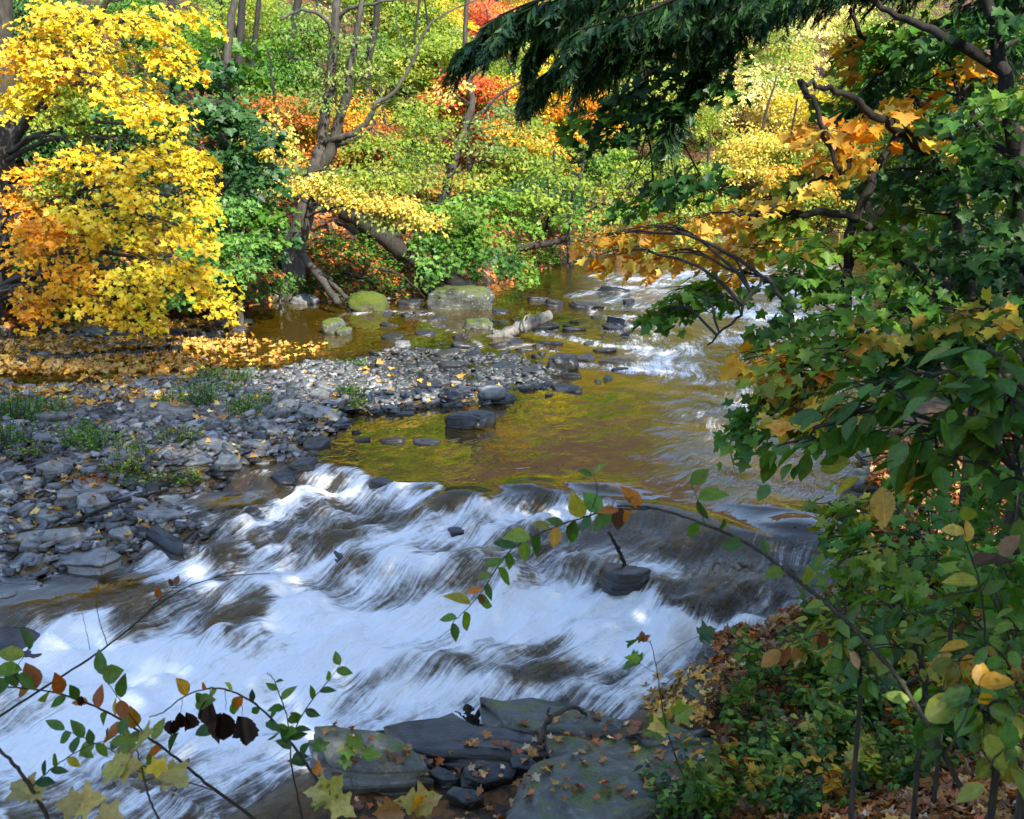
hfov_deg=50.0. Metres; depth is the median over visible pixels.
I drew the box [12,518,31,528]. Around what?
slate stone
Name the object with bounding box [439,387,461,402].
rock
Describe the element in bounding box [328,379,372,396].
weed clump
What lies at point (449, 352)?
slate stone
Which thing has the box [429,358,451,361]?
slate stone
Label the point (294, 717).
slender sapling
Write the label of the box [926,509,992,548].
undergrowth plant
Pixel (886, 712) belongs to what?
undergrowth plant
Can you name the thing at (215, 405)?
slate stone
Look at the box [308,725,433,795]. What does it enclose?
rock ledge
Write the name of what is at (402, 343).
slate stone
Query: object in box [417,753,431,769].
rock
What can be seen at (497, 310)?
rock
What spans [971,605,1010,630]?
undergrowth plant
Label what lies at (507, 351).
slate stone
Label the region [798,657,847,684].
undergrowth plant
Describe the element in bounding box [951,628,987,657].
undergrowth plant
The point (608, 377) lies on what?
slate stone
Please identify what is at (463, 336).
slate stone
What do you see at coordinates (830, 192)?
hillside tree
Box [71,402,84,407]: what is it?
slate stone
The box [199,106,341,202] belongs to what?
hillside tree
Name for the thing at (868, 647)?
undergrowth plant
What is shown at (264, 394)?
weed clump
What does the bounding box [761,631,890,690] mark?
dead leaf twig
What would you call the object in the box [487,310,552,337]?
driftwood log
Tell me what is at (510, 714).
rock ledge
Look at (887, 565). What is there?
bank bush
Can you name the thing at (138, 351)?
slate stone
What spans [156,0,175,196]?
bare tree
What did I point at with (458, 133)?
hillside tree
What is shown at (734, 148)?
hillside tree
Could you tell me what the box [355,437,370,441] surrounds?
rock
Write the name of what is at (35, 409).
weed clump
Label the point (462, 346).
rock
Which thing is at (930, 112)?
hillside tree
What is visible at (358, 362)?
weed clump
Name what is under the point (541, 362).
slate stone
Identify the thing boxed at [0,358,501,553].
scattered leaves
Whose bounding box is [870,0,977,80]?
hillside tree
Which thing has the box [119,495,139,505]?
slate stone
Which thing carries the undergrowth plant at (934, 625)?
on the ground at (280, 796)
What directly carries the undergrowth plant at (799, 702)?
on the ground at (280, 796)
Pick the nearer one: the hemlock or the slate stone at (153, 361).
the hemlock
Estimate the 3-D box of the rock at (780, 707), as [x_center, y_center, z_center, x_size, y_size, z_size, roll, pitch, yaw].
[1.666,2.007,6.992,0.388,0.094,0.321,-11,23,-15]
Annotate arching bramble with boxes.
[440,463,962,790]
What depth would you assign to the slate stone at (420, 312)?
21.88 m
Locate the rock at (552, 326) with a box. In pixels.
[534,322,559,329]
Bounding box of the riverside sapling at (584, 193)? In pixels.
[535,134,705,266]
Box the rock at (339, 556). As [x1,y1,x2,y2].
[333,551,342,562]
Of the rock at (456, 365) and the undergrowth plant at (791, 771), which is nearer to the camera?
the undergrowth plant at (791, 771)
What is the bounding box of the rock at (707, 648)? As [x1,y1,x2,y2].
[702,630,770,659]
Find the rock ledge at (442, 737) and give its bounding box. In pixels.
[376,713,547,770]
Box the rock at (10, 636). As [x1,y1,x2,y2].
[0,627,41,657]
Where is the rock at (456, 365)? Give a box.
[436,361,465,371]
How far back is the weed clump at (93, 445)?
11.85 m
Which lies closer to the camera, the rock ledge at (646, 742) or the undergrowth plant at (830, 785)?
the undergrowth plant at (830, 785)
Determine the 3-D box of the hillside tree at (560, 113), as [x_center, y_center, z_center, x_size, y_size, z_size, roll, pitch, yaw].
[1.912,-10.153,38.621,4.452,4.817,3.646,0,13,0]
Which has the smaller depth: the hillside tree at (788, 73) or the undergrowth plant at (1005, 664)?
the undergrowth plant at (1005, 664)
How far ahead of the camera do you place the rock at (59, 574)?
9.57 m
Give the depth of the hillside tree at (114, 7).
27.23 m
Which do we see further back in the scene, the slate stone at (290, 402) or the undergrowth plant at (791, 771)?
the slate stone at (290, 402)
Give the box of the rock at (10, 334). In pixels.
[0,325,19,338]
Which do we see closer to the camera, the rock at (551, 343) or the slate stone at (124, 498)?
the slate stone at (124, 498)
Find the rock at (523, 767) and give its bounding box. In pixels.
[510,754,535,775]
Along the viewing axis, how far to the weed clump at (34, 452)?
11.71 m
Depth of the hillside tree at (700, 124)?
42.51 m
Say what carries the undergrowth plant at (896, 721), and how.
on the ground at (280, 796)
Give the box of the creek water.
[0,231,1015,818]
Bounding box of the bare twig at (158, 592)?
[0,550,269,716]
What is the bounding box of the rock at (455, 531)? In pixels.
[448,526,464,536]
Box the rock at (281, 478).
[270,470,294,485]
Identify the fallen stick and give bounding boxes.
[68,488,168,525]
[793,648,980,719]
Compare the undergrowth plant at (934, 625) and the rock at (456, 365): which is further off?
the rock at (456, 365)
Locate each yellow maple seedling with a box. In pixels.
[5,772,123,818]
[101,720,189,818]
[303,774,355,818]
[373,780,442,818]
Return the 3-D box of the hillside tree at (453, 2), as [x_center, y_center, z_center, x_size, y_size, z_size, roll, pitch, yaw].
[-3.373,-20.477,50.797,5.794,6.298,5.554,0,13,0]
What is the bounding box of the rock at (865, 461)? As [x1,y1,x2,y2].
[855,448,879,465]
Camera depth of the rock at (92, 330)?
19.54 m
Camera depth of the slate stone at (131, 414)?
13.20 m
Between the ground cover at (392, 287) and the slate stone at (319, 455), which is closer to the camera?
the slate stone at (319, 455)
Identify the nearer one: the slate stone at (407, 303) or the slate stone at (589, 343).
the slate stone at (589, 343)
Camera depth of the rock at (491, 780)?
6.61 m
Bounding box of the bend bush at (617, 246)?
[570,227,721,262]
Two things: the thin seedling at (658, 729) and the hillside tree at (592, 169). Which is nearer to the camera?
the thin seedling at (658, 729)
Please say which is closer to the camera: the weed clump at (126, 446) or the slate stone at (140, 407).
the weed clump at (126, 446)
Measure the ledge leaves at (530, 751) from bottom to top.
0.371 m
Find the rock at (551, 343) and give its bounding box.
[540,341,562,344]
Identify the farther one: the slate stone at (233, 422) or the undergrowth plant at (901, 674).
the slate stone at (233, 422)
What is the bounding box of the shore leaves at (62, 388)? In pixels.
[0,356,208,410]
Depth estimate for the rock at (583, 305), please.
22.70 m
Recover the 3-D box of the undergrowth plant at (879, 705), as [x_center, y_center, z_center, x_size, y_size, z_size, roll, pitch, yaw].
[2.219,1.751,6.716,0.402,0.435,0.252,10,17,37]
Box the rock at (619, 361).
[598,359,635,362]
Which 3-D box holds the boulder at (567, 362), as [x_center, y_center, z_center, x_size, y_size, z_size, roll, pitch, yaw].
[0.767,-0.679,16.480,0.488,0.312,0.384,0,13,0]
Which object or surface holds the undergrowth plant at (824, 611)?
on the ground at (280, 796)
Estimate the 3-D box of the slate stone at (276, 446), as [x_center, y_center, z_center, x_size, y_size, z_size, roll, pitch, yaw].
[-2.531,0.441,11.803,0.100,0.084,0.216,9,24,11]
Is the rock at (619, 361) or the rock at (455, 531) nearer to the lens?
the rock at (455, 531)
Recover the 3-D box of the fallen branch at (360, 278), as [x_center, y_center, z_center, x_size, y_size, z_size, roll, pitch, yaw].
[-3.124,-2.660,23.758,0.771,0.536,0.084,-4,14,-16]
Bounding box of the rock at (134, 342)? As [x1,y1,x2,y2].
[125,339,142,348]
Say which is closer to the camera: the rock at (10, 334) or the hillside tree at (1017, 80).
the rock at (10, 334)
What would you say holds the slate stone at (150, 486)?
on the ground at (280, 796)
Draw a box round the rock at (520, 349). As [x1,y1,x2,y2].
[515,348,534,350]
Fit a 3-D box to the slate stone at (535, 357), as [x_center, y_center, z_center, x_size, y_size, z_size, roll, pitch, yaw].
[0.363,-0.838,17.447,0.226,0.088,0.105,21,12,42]
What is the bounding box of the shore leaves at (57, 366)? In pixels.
[0,305,254,379]
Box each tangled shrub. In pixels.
[787,568,899,818]
[802,581,973,818]
[891,557,1023,818]
[913,669,1023,818]
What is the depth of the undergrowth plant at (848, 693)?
6.97 m
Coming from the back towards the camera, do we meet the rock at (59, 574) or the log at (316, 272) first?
the log at (316, 272)
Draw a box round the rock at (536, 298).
[527,297,551,300]
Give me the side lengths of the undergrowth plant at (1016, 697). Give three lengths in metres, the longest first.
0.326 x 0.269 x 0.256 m
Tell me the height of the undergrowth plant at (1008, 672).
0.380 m
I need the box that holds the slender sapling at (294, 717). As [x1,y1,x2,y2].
[266,651,352,818]
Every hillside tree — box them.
[12,0,106,83]
[15,81,124,169]
[54,45,204,184]
[66,141,169,234]
[81,0,238,114]
[132,0,288,62]
[153,146,282,228]
[198,0,341,66]
[199,48,349,167]
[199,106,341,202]
[214,19,326,131]
[231,0,395,104]
[286,51,408,175]
[307,0,464,87]
[325,0,468,117]
[328,82,464,184]
[360,0,479,63]
[382,150,475,230]
[389,0,502,146]
[415,66,514,188]
[427,0,484,9]
[441,0,529,72]
[441,77,553,184]
[445,0,540,53]
[458,10,548,122]
[476,89,586,217]
[482,56,603,163]
[496,150,600,238]
[499,0,618,58]
[512,65,625,182]
[557,130,650,193]
[564,50,675,137]
[593,61,742,175]
[625,52,790,147]
[667,133,739,234]
[689,75,812,187]
[726,26,836,134]
[726,99,854,197]
[734,17,843,110]
[747,143,864,237]
[759,66,877,171]
[775,0,898,102]
[825,115,935,218]
[826,5,963,168]
[852,114,929,177]
[867,58,1023,212]
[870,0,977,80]
[917,113,1015,241]
[946,27,1023,213]
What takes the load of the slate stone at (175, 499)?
on the gravel
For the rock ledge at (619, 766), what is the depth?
6.34 m
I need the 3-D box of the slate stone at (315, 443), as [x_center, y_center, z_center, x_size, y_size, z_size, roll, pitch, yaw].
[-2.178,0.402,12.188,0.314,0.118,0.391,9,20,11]
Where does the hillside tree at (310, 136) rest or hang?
on the ground at (280, 796)
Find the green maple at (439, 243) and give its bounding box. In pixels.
[401,183,572,292]
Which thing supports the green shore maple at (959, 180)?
on the ground at (280, 796)
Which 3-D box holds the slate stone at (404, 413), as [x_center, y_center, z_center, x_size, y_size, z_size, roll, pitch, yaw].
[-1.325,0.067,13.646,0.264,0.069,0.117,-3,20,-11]
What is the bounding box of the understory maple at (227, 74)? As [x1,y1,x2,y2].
[16,0,303,330]
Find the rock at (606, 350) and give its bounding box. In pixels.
[593,347,616,352]
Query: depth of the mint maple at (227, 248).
18.05 m
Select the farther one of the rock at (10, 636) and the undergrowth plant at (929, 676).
the rock at (10, 636)
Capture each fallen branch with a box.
[331,271,354,277]
[349,275,380,293]
[379,267,424,297]
[393,284,430,292]
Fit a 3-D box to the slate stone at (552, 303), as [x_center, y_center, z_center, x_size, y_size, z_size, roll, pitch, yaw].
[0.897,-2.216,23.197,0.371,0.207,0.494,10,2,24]
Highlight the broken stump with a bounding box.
[455,704,479,724]
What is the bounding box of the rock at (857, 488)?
[840,465,892,504]
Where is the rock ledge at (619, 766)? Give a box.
[506,737,731,818]
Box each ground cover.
[6,78,721,332]
[650,540,1023,818]
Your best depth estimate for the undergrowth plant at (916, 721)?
6.27 m
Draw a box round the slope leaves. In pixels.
[0,78,724,343]
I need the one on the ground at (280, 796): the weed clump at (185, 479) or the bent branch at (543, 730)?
the weed clump at (185, 479)
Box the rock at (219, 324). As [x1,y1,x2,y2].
[215,318,252,330]
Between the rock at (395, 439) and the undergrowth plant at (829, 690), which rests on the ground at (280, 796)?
the undergrowth plant at (829, 690)
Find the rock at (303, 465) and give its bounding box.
[288,456,319,473]
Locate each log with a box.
[298,250,340,305]
[320,269,348,299]
[338,202,469,285]
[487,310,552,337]
[510,235,569,251]
[786,674,862,706]
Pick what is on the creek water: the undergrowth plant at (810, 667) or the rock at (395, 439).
the rock at (395, 439)
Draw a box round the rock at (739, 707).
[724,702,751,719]
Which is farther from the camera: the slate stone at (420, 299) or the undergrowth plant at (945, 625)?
the slate stone at (420, 299)
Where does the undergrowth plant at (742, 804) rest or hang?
on the ground at (280, 796)
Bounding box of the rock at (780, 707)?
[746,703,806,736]
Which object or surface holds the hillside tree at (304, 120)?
on the ground at (280, 796)
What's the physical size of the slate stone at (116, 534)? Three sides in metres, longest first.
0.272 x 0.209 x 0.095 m
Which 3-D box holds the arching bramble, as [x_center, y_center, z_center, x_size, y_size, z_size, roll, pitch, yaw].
[0.470,0.499,2.946,1.466,0.666,0.210,7,15,27]
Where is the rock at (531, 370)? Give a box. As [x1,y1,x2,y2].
[520,367,540,375]
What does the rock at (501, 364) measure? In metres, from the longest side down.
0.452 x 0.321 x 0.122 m
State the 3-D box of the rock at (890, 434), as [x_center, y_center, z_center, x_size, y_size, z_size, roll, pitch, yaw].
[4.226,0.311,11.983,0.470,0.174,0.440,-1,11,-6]
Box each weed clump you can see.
[0,381,36,419]
[0,414,40,447]
[3,386,70,425]
[4,438,47,460]
[30,391,76,411]
[46,421,95,448]
[60,416,109,433]
[70,425,132,451]
[70,465,132,488]
[95,448,153,477]
[106,467,185,488]
[107,433,161,459]
[133,419,209,444]
[149,382,195,402]
[163,467,205,484]
[175,363,227,406]
[190,363,226,378]
[208,361,260,385]
[219,381,244,391]
[223,393,267,418]
[241,389,274,403]
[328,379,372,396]
[331,356,367,365]
[339,394,374,411]
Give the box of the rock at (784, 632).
[769,612,807,638]
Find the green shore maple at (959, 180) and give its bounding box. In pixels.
[806,0,1023,535]
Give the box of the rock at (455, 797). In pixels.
[446,786,483,810]
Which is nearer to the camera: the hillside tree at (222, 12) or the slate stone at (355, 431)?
the slate stone at (355, 431)
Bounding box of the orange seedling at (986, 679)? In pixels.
[940,646,1014,750]
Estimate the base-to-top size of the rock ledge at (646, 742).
0.288 m
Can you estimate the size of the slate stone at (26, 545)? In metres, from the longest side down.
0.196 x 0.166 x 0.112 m
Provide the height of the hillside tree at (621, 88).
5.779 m
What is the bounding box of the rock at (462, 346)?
[451,341,477,351]
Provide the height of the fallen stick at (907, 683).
0.693 m
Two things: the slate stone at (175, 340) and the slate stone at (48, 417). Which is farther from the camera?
the slate stone at (175, 340)
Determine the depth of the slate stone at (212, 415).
13.03 m
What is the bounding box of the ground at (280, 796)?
[0,0,1023,818]
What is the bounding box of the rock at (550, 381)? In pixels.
[537,377,560,384]
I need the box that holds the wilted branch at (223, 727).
[77,678,339,818]
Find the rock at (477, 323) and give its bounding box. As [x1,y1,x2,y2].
[463,318,492,328]
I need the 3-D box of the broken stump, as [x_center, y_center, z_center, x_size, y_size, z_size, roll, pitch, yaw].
[-0.304,2.134,7.556,0.180,0.260,0.106,0,13,0]
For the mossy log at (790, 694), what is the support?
on the ground at (280, 796)
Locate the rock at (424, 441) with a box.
[413,438,440,444]
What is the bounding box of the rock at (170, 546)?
[134,524,184,564]
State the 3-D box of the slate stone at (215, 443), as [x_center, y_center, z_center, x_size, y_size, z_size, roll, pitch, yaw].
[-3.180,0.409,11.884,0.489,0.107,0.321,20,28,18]
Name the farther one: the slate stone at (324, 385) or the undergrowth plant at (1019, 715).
the slate stone at (324, 385)
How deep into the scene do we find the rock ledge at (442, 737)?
7.00 m
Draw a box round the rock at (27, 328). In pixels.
[19,319,42,336]
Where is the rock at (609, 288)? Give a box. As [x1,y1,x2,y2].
[597,285,629,291]
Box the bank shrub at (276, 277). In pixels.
[165,268,305,316]
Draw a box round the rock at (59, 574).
[51,571,68,578]
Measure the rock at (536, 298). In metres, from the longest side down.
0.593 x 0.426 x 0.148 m
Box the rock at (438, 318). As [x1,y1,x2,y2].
[425,315,446,320]
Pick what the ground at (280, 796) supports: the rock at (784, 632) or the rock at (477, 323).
the rock at (784, 632)
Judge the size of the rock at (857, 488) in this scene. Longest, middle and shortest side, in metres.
0.630 x 0.602 x 0.307 m
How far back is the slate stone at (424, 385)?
14.87 m
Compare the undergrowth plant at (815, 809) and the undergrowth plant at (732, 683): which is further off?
the undergrowth plant at (732, 683)
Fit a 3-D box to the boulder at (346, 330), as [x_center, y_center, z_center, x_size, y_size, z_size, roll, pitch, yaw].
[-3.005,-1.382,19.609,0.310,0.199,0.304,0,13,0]
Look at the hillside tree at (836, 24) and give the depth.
51.19 m
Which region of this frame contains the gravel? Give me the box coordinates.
[0,298,573,587]
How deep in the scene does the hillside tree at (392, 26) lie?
37.60 m
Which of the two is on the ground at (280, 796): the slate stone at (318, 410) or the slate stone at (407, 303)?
the slate stone at (318, 410)
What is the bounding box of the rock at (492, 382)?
[485,380,506,387]
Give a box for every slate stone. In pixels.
[0,464,29,483]
[0,483,19,490]
[0,575,40,586]
[0,590,17,597]
[3,399,26,406]
[8,527,82,545]
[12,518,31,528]
[18,538,39,553]
[18,552,42,565]
[19,346,50,355]
[22,581,47,589]
[23,477,42,490]
[27,509,60,524]
[31,432,56,446]
[35,460,75,475]
[36,411,67,425]
[39,387,71,402]
[53,545,125,579]
[54,540,83,553]
[55,489,78,507]
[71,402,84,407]
[71,477,118,494]
[73,440,98,449]
[76,491,109,514]
[79,376,99,383]
[94,420,128,430]
[100,414,112,419]
[103,446,113,456]
[108,525,133,541]
[109,448,144,461]
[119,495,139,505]
[123,413,136,416]
[132,350,145,353]
[133,403,148,413]
[133,506,189,522]
[135,397,155,403]
[141,359,159,365]
[144,481,171,494]
[145,401,199,418]
[155,449,170,455]
[160,494,184,506]
[165,328,184,335]
[166,339,182,342]
[170,345,183,352]
[175,454,213,468]
[195,436,237,451]
[208,409,228,421]
[210,401,223,408]
[214,454,241,472]
[229,418,240,426]
[232,326,248,333]
[236,392,269,409]
[242,439,270,449]
[249,457,260,462]
[258,422,269,428]
[259,417,275,424]
[267,407,290,417]
[270,444,278,452]
[273,398,299,409]
[275,286,285,300]
[277,395,289,398]
[290,294,319,304]
[295,402,342,423]
[302,436,330,451]
[308,450,327,459]
[309,388,330,400]
[314,380,337,392]
[344,406,362,410]
[351,430,361,433]
[369,351,381,356]
[370,409,384,417]
[380,321,398,325]
[381,332,404,339]
[382,311,394,315]
[394,340,410,351]
[395,411,414,416]
[397,299,421,307]
[397,361,412,365]
[400,395,413,398]
[401,313,414,317]
[408,298,423,301]
[412,310,427,314]
[416,379,444,388]
[419,371,436,376]
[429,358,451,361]
[433,324,447,326]
[434,347,460,356]
[452,333,468,339]
[453,370,463,374]
[491,320,509,322]
[497,349,510,355]
[501,353,518,359]
[503,372,519,378]
[509,338,522,343]
[519,386,534,393]
[530,353,540,360]
[532,344,543,347]
[535,361,544,364]
[545,299,562,306]
[552,384,584,396]
[561,372,580,380]
[577,354,594,360]
[584,341,593,344]
[602,325,623,329]
[603,374,611,380]
[606,316,624,323]
[611,367,627,370]
[619,331,631,335]
[623,299,634,304]
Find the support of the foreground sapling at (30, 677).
on the ground at (280, 796)
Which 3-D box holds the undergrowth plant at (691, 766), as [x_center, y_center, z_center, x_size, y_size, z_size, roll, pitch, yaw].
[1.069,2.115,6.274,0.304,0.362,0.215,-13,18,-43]
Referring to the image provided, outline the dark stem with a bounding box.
[0,716,128,818]
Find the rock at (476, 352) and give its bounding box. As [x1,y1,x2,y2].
[463,348,482,358]
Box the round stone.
[479,385,506,400]
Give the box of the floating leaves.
[191,338,327,367]
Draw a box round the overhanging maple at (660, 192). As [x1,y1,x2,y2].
[553,10,753,227]
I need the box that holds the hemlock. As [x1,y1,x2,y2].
[439,0,1023,175]
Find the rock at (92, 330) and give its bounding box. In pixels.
[79,326,112,336]
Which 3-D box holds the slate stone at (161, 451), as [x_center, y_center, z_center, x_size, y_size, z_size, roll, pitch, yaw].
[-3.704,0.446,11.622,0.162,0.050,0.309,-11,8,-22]
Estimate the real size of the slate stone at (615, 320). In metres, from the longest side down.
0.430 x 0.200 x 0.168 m
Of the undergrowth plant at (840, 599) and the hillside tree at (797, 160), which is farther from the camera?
the hillside tree at (797, 160)
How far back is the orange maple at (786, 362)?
7.64 m
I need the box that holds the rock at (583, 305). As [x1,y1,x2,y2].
[568,301,604,309]
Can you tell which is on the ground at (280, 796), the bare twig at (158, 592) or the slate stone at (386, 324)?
the bare twig at (158, 592)
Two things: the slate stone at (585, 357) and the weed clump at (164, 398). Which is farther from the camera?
the slate stone at (585, 357)
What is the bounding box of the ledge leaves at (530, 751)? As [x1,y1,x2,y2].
[320,709,734,818]
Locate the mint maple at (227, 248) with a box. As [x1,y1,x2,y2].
[121,191,292,326]
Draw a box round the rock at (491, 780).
[460,760,517,793]
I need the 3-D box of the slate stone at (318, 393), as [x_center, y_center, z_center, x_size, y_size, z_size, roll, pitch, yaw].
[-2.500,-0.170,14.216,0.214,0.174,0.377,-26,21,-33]
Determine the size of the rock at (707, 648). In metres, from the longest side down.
0.534 x 0.464 x 0.104 m
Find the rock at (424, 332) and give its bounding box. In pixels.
[414,329,435,335]
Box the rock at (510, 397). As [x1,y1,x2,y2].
[479,392,518,407]
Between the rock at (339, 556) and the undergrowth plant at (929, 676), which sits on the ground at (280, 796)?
the undergrowth plant at (929, 676)
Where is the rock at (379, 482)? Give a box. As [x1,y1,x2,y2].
[368,476,391,488]
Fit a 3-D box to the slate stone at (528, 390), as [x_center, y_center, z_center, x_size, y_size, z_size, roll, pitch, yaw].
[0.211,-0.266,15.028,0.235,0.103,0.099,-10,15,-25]
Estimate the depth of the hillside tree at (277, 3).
35.59 m
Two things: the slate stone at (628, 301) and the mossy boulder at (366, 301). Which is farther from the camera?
the slate stone at (628, 301)
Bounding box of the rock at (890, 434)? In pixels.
[887,433,913,438]
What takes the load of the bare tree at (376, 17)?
on the ground at (280, 796)
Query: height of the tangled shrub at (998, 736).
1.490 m
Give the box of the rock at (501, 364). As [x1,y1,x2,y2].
[493,361,518,369]
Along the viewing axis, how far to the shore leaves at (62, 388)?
14.69 m
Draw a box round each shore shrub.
[847,229,1023,576]
[852,225,1019,401]
[887,103,1011,382]
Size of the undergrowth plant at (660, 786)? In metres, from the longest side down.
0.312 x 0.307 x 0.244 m
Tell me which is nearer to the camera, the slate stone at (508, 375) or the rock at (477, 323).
the slate stone at (508, 375)
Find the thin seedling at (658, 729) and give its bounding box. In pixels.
[622,620,715,818]
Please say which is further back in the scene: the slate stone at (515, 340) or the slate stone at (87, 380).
the slate stone at (515, 340)
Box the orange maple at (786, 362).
[568,9,1023,521]
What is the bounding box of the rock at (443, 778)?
[428,766,460,789]
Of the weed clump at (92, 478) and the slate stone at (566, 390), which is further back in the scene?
the slate stone at (566, 390)
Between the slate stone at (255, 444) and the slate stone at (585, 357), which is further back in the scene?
the slate stone at (585, 357)
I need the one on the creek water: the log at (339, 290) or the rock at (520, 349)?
the rock at (520, 349)
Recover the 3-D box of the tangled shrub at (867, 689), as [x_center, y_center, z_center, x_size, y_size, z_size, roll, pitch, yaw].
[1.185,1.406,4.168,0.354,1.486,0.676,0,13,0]
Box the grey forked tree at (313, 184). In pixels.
[238,0,476,303]
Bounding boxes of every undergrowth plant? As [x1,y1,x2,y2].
[633,762,696,803]
[640,756,683,807]
[671,745,726,776]
[679,744,723,812]
[679,758,728,816]
[683,729,754,789]
[692,774,719,809]
[696,678,725,717]
[703,678,757,734]
[703,749,746,811]
[718,671,757,704]
[720,690,798,762]
[724,705,760,746]
[726,750,751,784]
[729,635,773,686]
[729,716,781,765]
[731,622,805,678]
[732,762,760,794]
[733,713,754,730]
[735,793,769,815]
[738,715,804,803]
[740,691,765,718]
[740,752,765,764]
[741,761,785,794]
[742,723,792,746]
[759,695,780,729]
[763,666,789,691]
[763,722,806,752]
[769,748,815,786]
[772,768,809,797]
[773,716,802,751]
[775,770,831,818]
[778,605,843,647]
[779,635,832,674]
[779,712,843,774]
[780,738,827,772]
[781,727,804,748]
[782,672,816,712]
[785,632,828,686]
[785,672,816,708]
[791,665,831,714]
[792,787,819,813]
[793,583,834,624]
[797,595,838,626]
[797,717,837,754]
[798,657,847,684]
[800,686,870,750]
[801,625,832,684]
[802,708,833,760]
[802,744,857,801]
[804,679,843,711]
[808,683,881,734]
[815,679,854,735]
[816,673,842,701]
[817,687,852,696]
[820,674,846,708]
[823,589,844,606]
[827,561,868,605]
[830,566,874,607]
[836,667,901,721]
[836,733,878,777]
[839,671,856,701]
[841,666,905,722]
[841,760,871,795]
[851,724,892,782]
[855,621,897,648]
[860,615,907,664]
[862,586,894,612]
[869,584,894,605]
[873,716,911,762]
[873,745,903,774]
[874,668,909,707]
[874,669,906,706]
[879,582,923,608]
[880,585,902,619]
[881,700,907,725]
[882,548,928,586]
[884,749,933,787]
[885,642,918,678]
[885,687,940,734]
[885,751,926,779]
[891,685,919,730]
[893,709,951,758]
[895,654,917,680]
[897,593,945,642]
[898,655,929,686]
[898,731,928,757]
[904,724,947,771]
[905,665,971,701]
[907,615,937,646]
[907,717,936,751]
[916,656,958,695]
[920,672,943,692]
[924,546,947,592]
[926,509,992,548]
[927,691,986,753]
[934,595,981,652]
[939,625,982,677]
[942,586,964,616]
[945,546,979,590]
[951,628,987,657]
[954,655,1011,702]
[961,650,1008,696]
[965,601,977,609]
[968,683,1015,712]
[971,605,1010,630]
[975,545,1002,571]
[979,702,1014,721]
[990,645,1023,687]
[996,634,1023,666]
[997,697,1023,717]
[998,689,1023,723]
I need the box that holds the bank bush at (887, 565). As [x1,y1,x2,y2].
[801,454,1023,803]
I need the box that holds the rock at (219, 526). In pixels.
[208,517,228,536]
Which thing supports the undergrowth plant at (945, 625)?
on the ground at (280, 796)
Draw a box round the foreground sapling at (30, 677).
[0,626,255,818]
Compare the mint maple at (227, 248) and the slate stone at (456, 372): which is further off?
the mint maple at (227, 248)
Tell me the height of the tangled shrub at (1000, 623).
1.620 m
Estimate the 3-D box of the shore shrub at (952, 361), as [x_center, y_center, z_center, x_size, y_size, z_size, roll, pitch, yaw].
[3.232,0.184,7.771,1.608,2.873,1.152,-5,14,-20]
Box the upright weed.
[939,506,1020,665]
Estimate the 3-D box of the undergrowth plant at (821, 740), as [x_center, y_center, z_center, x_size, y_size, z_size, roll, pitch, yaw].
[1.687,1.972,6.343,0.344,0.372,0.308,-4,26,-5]
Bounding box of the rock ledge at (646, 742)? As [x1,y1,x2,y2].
[625,724,715,747]
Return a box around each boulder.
[321,317,345,333]
[336,326,351,334]
[346,291,388,311]
[425,285,493,309]
[444,410,495,429]
[547,354,578,372]
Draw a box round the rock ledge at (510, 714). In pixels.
[476,697,624,736]
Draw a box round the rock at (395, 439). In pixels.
[379,436,404,442]
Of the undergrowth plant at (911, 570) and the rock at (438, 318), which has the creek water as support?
the rock at (438, 318)
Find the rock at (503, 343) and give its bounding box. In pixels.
[488,341,509,350]
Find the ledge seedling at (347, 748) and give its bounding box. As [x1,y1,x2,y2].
[310,734,379,789]
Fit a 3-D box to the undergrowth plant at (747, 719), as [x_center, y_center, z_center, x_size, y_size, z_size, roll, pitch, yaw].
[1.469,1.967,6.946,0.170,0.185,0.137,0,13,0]
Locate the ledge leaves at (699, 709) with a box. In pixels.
[639,662,720,726]
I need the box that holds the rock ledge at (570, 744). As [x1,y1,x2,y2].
[543,736,590,758]
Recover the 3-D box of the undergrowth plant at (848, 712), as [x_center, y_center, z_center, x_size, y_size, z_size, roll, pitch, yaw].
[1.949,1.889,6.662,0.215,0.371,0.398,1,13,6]
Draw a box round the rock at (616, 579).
[598,563,650,595]
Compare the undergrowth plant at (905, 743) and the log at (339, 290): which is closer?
the undergrowth plant at (905, 743)
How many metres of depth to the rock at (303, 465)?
11.44 m
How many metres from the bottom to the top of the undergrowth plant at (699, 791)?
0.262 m
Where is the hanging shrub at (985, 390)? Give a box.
[757,309,1023,818]
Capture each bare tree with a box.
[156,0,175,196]
[232,0,245,112]
[247,0,260,95]
[285,0,303,139]
[364,0,380,120]
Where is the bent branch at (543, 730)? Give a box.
[536,706,586,744]
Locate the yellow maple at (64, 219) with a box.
[0,0,244,338]
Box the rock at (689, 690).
[682,671,730,708]
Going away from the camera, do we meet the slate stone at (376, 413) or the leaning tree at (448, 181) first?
the slate stone at (376, 413)
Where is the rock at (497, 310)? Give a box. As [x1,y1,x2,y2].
[492,308,508,313]
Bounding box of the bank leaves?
[695,426,1023,818]
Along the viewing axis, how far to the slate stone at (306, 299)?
23.51 m
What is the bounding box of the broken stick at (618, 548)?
[607,531,625,564]
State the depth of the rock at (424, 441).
12.31 m
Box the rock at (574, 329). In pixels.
[562,327,585,330]
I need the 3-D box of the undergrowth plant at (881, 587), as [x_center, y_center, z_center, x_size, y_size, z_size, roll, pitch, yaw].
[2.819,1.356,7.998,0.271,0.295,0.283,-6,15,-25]
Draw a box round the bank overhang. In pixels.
[109,261,281,300]
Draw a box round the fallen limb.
[3,299,41,328]
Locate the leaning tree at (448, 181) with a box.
[371,0,556,250]

